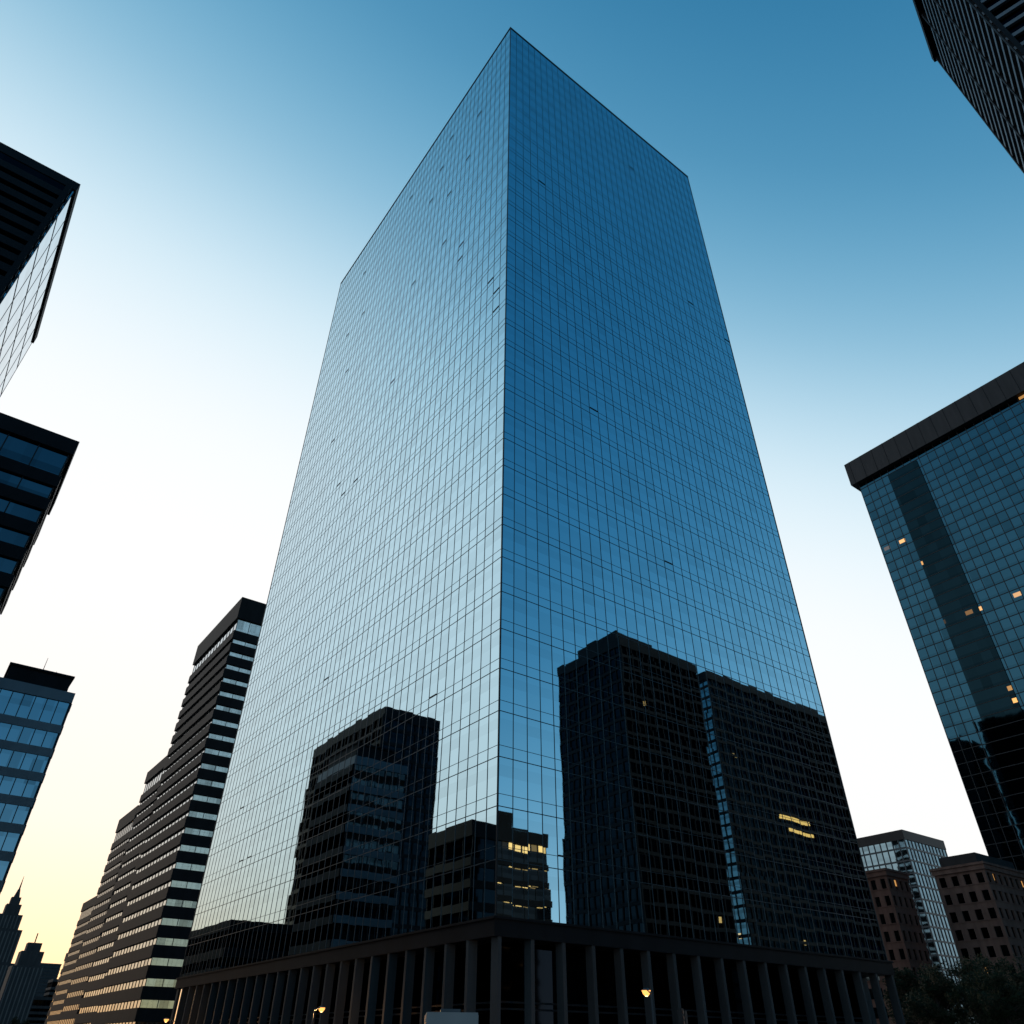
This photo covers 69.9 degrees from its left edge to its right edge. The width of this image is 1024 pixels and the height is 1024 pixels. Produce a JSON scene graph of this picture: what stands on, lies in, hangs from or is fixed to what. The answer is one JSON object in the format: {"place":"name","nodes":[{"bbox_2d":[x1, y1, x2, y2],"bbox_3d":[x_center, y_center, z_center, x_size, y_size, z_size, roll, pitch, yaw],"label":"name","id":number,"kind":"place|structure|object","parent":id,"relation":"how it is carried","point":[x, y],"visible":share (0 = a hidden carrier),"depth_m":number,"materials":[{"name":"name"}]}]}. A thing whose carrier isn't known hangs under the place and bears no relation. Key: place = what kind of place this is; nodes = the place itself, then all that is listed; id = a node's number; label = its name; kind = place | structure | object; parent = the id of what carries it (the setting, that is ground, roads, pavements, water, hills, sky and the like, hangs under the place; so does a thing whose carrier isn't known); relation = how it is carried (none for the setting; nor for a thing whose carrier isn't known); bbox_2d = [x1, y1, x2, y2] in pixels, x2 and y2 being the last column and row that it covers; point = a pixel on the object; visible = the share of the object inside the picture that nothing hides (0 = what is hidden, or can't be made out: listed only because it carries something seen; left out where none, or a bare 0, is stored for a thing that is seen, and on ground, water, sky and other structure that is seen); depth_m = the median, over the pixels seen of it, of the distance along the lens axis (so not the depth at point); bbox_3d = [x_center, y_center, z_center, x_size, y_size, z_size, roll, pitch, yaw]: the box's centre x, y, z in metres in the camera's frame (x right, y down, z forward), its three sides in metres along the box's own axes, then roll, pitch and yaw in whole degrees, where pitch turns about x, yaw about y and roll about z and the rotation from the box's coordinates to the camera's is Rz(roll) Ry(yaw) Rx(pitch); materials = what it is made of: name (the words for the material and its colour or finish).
{"place":"outdoors","nodes":[
{"label":"outdoors","id":0,"kind":"place"},
{"bbox_2d":[0,0,1023,1023],"label":"sky","id":1,"kind":"structure","parent":0,"point":[233,161],"materials":[{"name":"blue"}]},
{"bbox_3d":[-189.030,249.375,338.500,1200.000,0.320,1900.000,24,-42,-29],"label":"pavement","id":2,"kind":"structure","parent":0,"visible":0},
{"bbox_2d":[10,1016,29,1023],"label":"broadleaf tree","id":3,"kind":"object","parent":2,"relation":"on","point":[14,1021],"visible":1,"depth_m":216.53,"materials":[{"name":"green plant"}]},
{"bbox_2d":[0,933,43,1023],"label":"stepped tower","id":4,"kind":"structure","parent":2,"relation":"on","point":[21,983],"depth_m":561.92,"materials":[{"name":"concrete"}]},
{"bbox_2d":[0,688,68,879],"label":"window walls","id":5,"kind":"structure","parent":2,"relation":"on","point":[6,785],"depth_m":108.50,"materials":[{"name":"blue glass"}]},
{"bbox_2d":[0,688,70,880],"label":"window mullions","id":6,"kind":"object","parent":5,"relation":"attached to","point":[22,762],"depth_m":108.18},
{"bbox_2d":[0,705,71,891],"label":"spandrel bands","id":7,"kind":"object","parent":5,"relation":"attached to","point":[21,774],"visible":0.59,"depth_m":107.25,"materials":[{"name":"metal"}]},
{"bbox_2d":[0,704,71,893],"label":"side cladding","id":8,"kind":"structure","parent":5,"relation":"attached to","point":[35,799],"depth_m":106.30,"materials":[{"name":"black metal"}]},
{"bbox_2d":[0,677,75,703],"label":"roof cap","id":9,"kind":"object","parent":5,"relation":"on","point":[35,690],"visible":0.33,"depth_m":112.69,"materials":[{"name":"grey metal"}]},
{"bbox_2d":[3,662,74,690],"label":"roof plant room","id":10,"kind":"object","parent":5,"relation":"on","point":[37,676],"visible":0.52,"depth_m":115.75,"materials":[{"name":"black metal"}]},
{"bbox_2d":[28,1000,51,1023],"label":"window walls","id":11,"kind":"structure","parent":2,"relation":"on","point":[40,1002],"depth_m":590.32,"materials":[{"name":"black glass"}]},
{"bbox_2d":[28,1006,49,1023],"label":"spandrel bands","id":12,"kind":"object","parent":11,"relation":"attached to","point":[39,1013],"visible":0.22,"depth_m":588.98,"materials":[{"name":"grey concrete"}]},
{"bbox_2d":[34,997,52,999],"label":"roof cap","id":13,"kind":"object","parent":11,"relation":"on","point":[42,998],"visible":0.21,"depth_m":594.82,"materials":[{"name":"black concrete"}]},
{"bbox_2d":[0,142,80,396],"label":"louvred office tower","id":14,"kind":"structure","parent":2,"relation":"on","point":[37,201],"depth_m":60.14,"materials":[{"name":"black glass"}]},
{"bbox_2d":[35,965,60,995],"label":"window walls","id":15,"kind":"structure","parent":2,"relation":"on","point":[52,966],"depth_m":981.31,"materials":[{"name":"black glass"}]},
{"bbox_2d":[35,968,59,996],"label":"spandrel bands","id":16,"kind":"object","parent":15,"relation":"attached to","point":[46,980],"visible":0.11,"depth_m":978.00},
{"bbox_2d":[40,963,61,965],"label":"roof cap","id":17,"kind":"object","parent":15,"relation":"on","point":[50,964],"visible":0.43,"depth_m":987.05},
{"bbox_2d":[44,982,57,996],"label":"window walls","id":18,"kind":"structure","parent":2,"relation":"on","point":[54,984],"depth_m":648.52,"materials":[{"name":"black glass"}]},
{"bbox_2d":[44,987,55,995],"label":"spandrel bands","id":19,"kind":"object","parent":18,"relation":"attached to","point":[50,993],"visible":0.1,"depth_m":646.80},
{"bbox_2d":[47,906,93,1023],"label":"window walls","id":20,"kind":"structure","parent":2,"relation":"on","point":[72,971],"depth_m":354.60,"materials":[{"name":"beige glass"}]},
{"bbox_2d":[46,914,90,1021],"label":"spandrel bands","id":21,"kind":"object","parent":20,"relation":"attached to","point":[55,1017],"visible":0.21,"depth_m":352.56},
{"bbox_2d":[48,907,92,1023],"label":"window mullions","id":22,"kind":"object","parent":20,"relation":"attached to","point":[69,964],"depth_m":355.49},
{"bbox_2d":[81,896,96,911],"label":"roof cap","id":23,"kind":"object","parent":20,"relation":"on","point":[87,904],"visible":0.21,"depth_m":368.86,"materials":[{"name":"grey concrete"}]},
{"bbox_2d":[58,805,139,1023],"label":"striped office tower","id":24,"kind":"structure","parent":2,"relation":"on","point":[84,963],"depth_m":268.26,"materials":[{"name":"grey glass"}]},
{"bbox_2d":[74,756,167,1023],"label":"striped office tower","id":25,"kind":"structure","parent":2,"relation":"on","point":[97,973],"depth_m":231.53,"materials":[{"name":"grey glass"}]},
{"bbox_2d":[91,597,265,1023],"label":"striped office tower","id":26,"kind":"structure","parent":2,"relation":"on","point":[145,964],"depth_m":191.38,"materials":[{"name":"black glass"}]},
{"bbox_2d":[169,27,904,1023],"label":"glass skyscraper","id":27,"kind":"structure","parent":2,"relation":"on","point":[533,727],"depth_m":84.09,"materials":[{"name":"glass"}]},
{"bbox_2d":[642,988,654,1023],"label":"street lamp","id":28,"kind":"object","parent":2,"relation":"on","point":[646,992],"visible":1,"depth_m":44.65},
{"bbox_2d":[677,1008,687,1023],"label":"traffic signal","id":29,"kind":"object","parent":2,"relation":"on","point":[682,1016],"visible":1,"depth_m":43.00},
{"bbox_2d":[867,875,938,1023],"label":"masonry walls","id":30,"kind":"structure","parent":2,"relation":"on","point":[895,947],"depth_m":170.26,"materials":[{"name":"brown brick"}]},
{"bbox_2d":[865,868,909,879],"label":"cornice","id":31,"kind":"structure","parent":30,"relation":"on","point":[884,872],"depth_m":176.33,"materials":[{"name":"brown stone"}]},
{"bbox_2d":[866,879,927,1018],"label":"window glass","id":32,"kind":"object","parent":30,"relation":"attached to","point":[893,920],"visible":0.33,"depth_m":170.01,"materials":[{"name":"glass"}]},
{"bbox_2d":[867,888,931,1019],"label":"sills","id":33,"kind":"structure","parent":30,"relation":"attached to","point":[899,941],"depth_m":169.62,"materials":[{"name":"brown brick"}]},
{"bbox_2d":[882,964,943,1023],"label":"broadleaf tree","id":34,"kind":"object","parent":2,"relation":"on","point":[903,985],"visible":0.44,"depth_m":96.02,"materials":[{"name":"green plant"}]},
{"bbox_2d":[859,839,979,1023],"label":"walls","id":35,"kind":"structure","parent":2,"relation":"on","point":[912,882],"depth_m":244.32,"materials":[{"name":"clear glass"}]},
{"bbox_2d":[857,829,945,849],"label":"parapet","id":36,"kind":"structure","parent":35,"relation":"on","point":[901,834],"depth_m":255.25,"materials":[{"name":"grey metal"}]},
{"bbox_2d":[861,839,959,1012],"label":"mullions","id":37,"kind":"object","parent":35,"relation":"attached to","point":[923,894],"visible":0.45,"depth_m":242.25,"materials":[{"name":"grey metal"}]},
{"bbox_2d":[861,846,959,984],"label":"floor bands","id":38,"kind":"object","parent":35,"relation":"attached to","point":[920,898],"visible":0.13,"depth_m":243.53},
{"bbox_2d":[888,963,976,1023],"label":"broadleaf tree","id":39,"kind":"object","parent":2,"relation":"on","point":[936,998],"visible":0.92,"depth_m":83.83,"materials":[{"name":"green plant"}]},
{"bbox_2d":[844,362,1023,870],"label":"dark glass office block","id":40,"kind":"structure","parent":2,"relation":"on","point":[942,491],"depth_m":255.30,"materials":[{"name":"blue glass"}]},
{"bbox_2d":[916,952,1014,1023],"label":"broadleaf tree","id":41,"kind":"object","parent":2,"relation":"on","point":[980,969],"visible":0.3,"depth_m":86.82,"materials":[{"name":"green plant"}]},
{"bbox_2d":[913,0,1023,172],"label":"ribbed office tower","id":42,"kind":"structure","parent":2,"relation":"on","point":[976,49],"depth_m":53.93,"materials":[{"name":"black glass"}]},
{"bbox_2d":[930,955,1022,1023],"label":"broadleaf tree","id":43,"kind":"object","parent":2,"relation":"on","point":[971,1016],"visible":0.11,"depth_m":95.94,"materials":[{"name":"green plant"}]},
{"bbox_2d":[935,869,1023,980],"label":"masonry walls","id":44,"kind":"structure","parent":2,"relation":"on","point":[977,926],"depth_m":165.94,"materials":[{"name":"brown brick"}]},
{"bbox_2d":[929,861,1023,878],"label":"cornice","id":45,"kind":"structure","parent":44,"relation":"on","point":[975,866],"depth_m":171.56,"materials":[{"name":"brown stone"}]},
{"bbox_2d":[939,852,1014,868],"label":"attic storey","id":46,"kind":"object","parent":45,"relation":"on","point":[960,859],"visible":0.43,"depth_m":174.10,"materials":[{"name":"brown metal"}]},
{"bbox_2d":[938,882,1023,976],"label":"sills","id":47,"kind":"structure","parent":44,"relation":"attached to","point":[986,919],"depth_m":165.65,"materials":[{"name":"brown stone"}]},
{"bbox_2d":[939,872,1023,990],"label":"window glass","id":48,"kind":"object","parent":44,"relation":"attached to","point":[985,932],"visible":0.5,"depth_m":165.79,"materials":[{"name":"black glass"}]},
{"bbox_2d":[954,969,1023,1023],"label":"broadleaf tree","id":49,"kind":"object","parent":2,"relation":"on","point":[992,1010],"visible":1,"depth_m":78.03,"materials":[{"name":"green plant"}]},
{"bbox_2d":[956,960,1021,1023],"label":"broadleaf tree","id":50,"kind":"object","parent":2,"relation":"on","point":[988,978],"visible":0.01,"depth_m":105.43,"materials":[{"name":"green plant"}]},
{"bbox_2d":[996,952,1023,984],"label":"broadleaf tree","id":51,"kind":"object","parent":2,"relation":"on","point":[1018,969],"visible":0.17,"depth_m":101.30,"materials":[{"name":"green plant"}]},
{"label":"ground","id":52,"kind":"structure","parent":0,"visible":0},
{"bbox_2d":[0,877,23,990],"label":"stepped spire tower","id":53,"kind":"structure","parent":52,"relation":"on","point":[10,922],"depth_m":763.93,"materials":[{"name":"concrete"}]},
{"bbox_2d":[0,412,78,614],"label":"banded office tower","id":54,"kind":"structure","parent":52,"relation":"on","point":[35,462],"depth_m":81.85,"materials":[{"name":"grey glass"}]},
{"bbox_2d":[311,1006,324,1023],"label":"street lamp","id":55,"kind":"object","parent":52,"relation":"on","point":[321,1008],"visible":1,"depth_m":60.34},
{"bbox_2d":[424,1009,478,1023],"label":"box truck","id":56,"kind":"object","parent":52,"relation":"on","point":[449,1016],"visible":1,"depth_m":34.17,"materials":[{"name":"white metal"}]},
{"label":"window","id":57,"kind":"object","parent":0,"visible":0},
{"bbox_2d":[44,969,62,1023],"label":"spandrel bands","id":58,"kind":"object","parent":57,"relation":"attached to","point":[61,972],"visible":0.14,"depth_m":416.96,"materials":[{"name":"concrete"}]}
]}

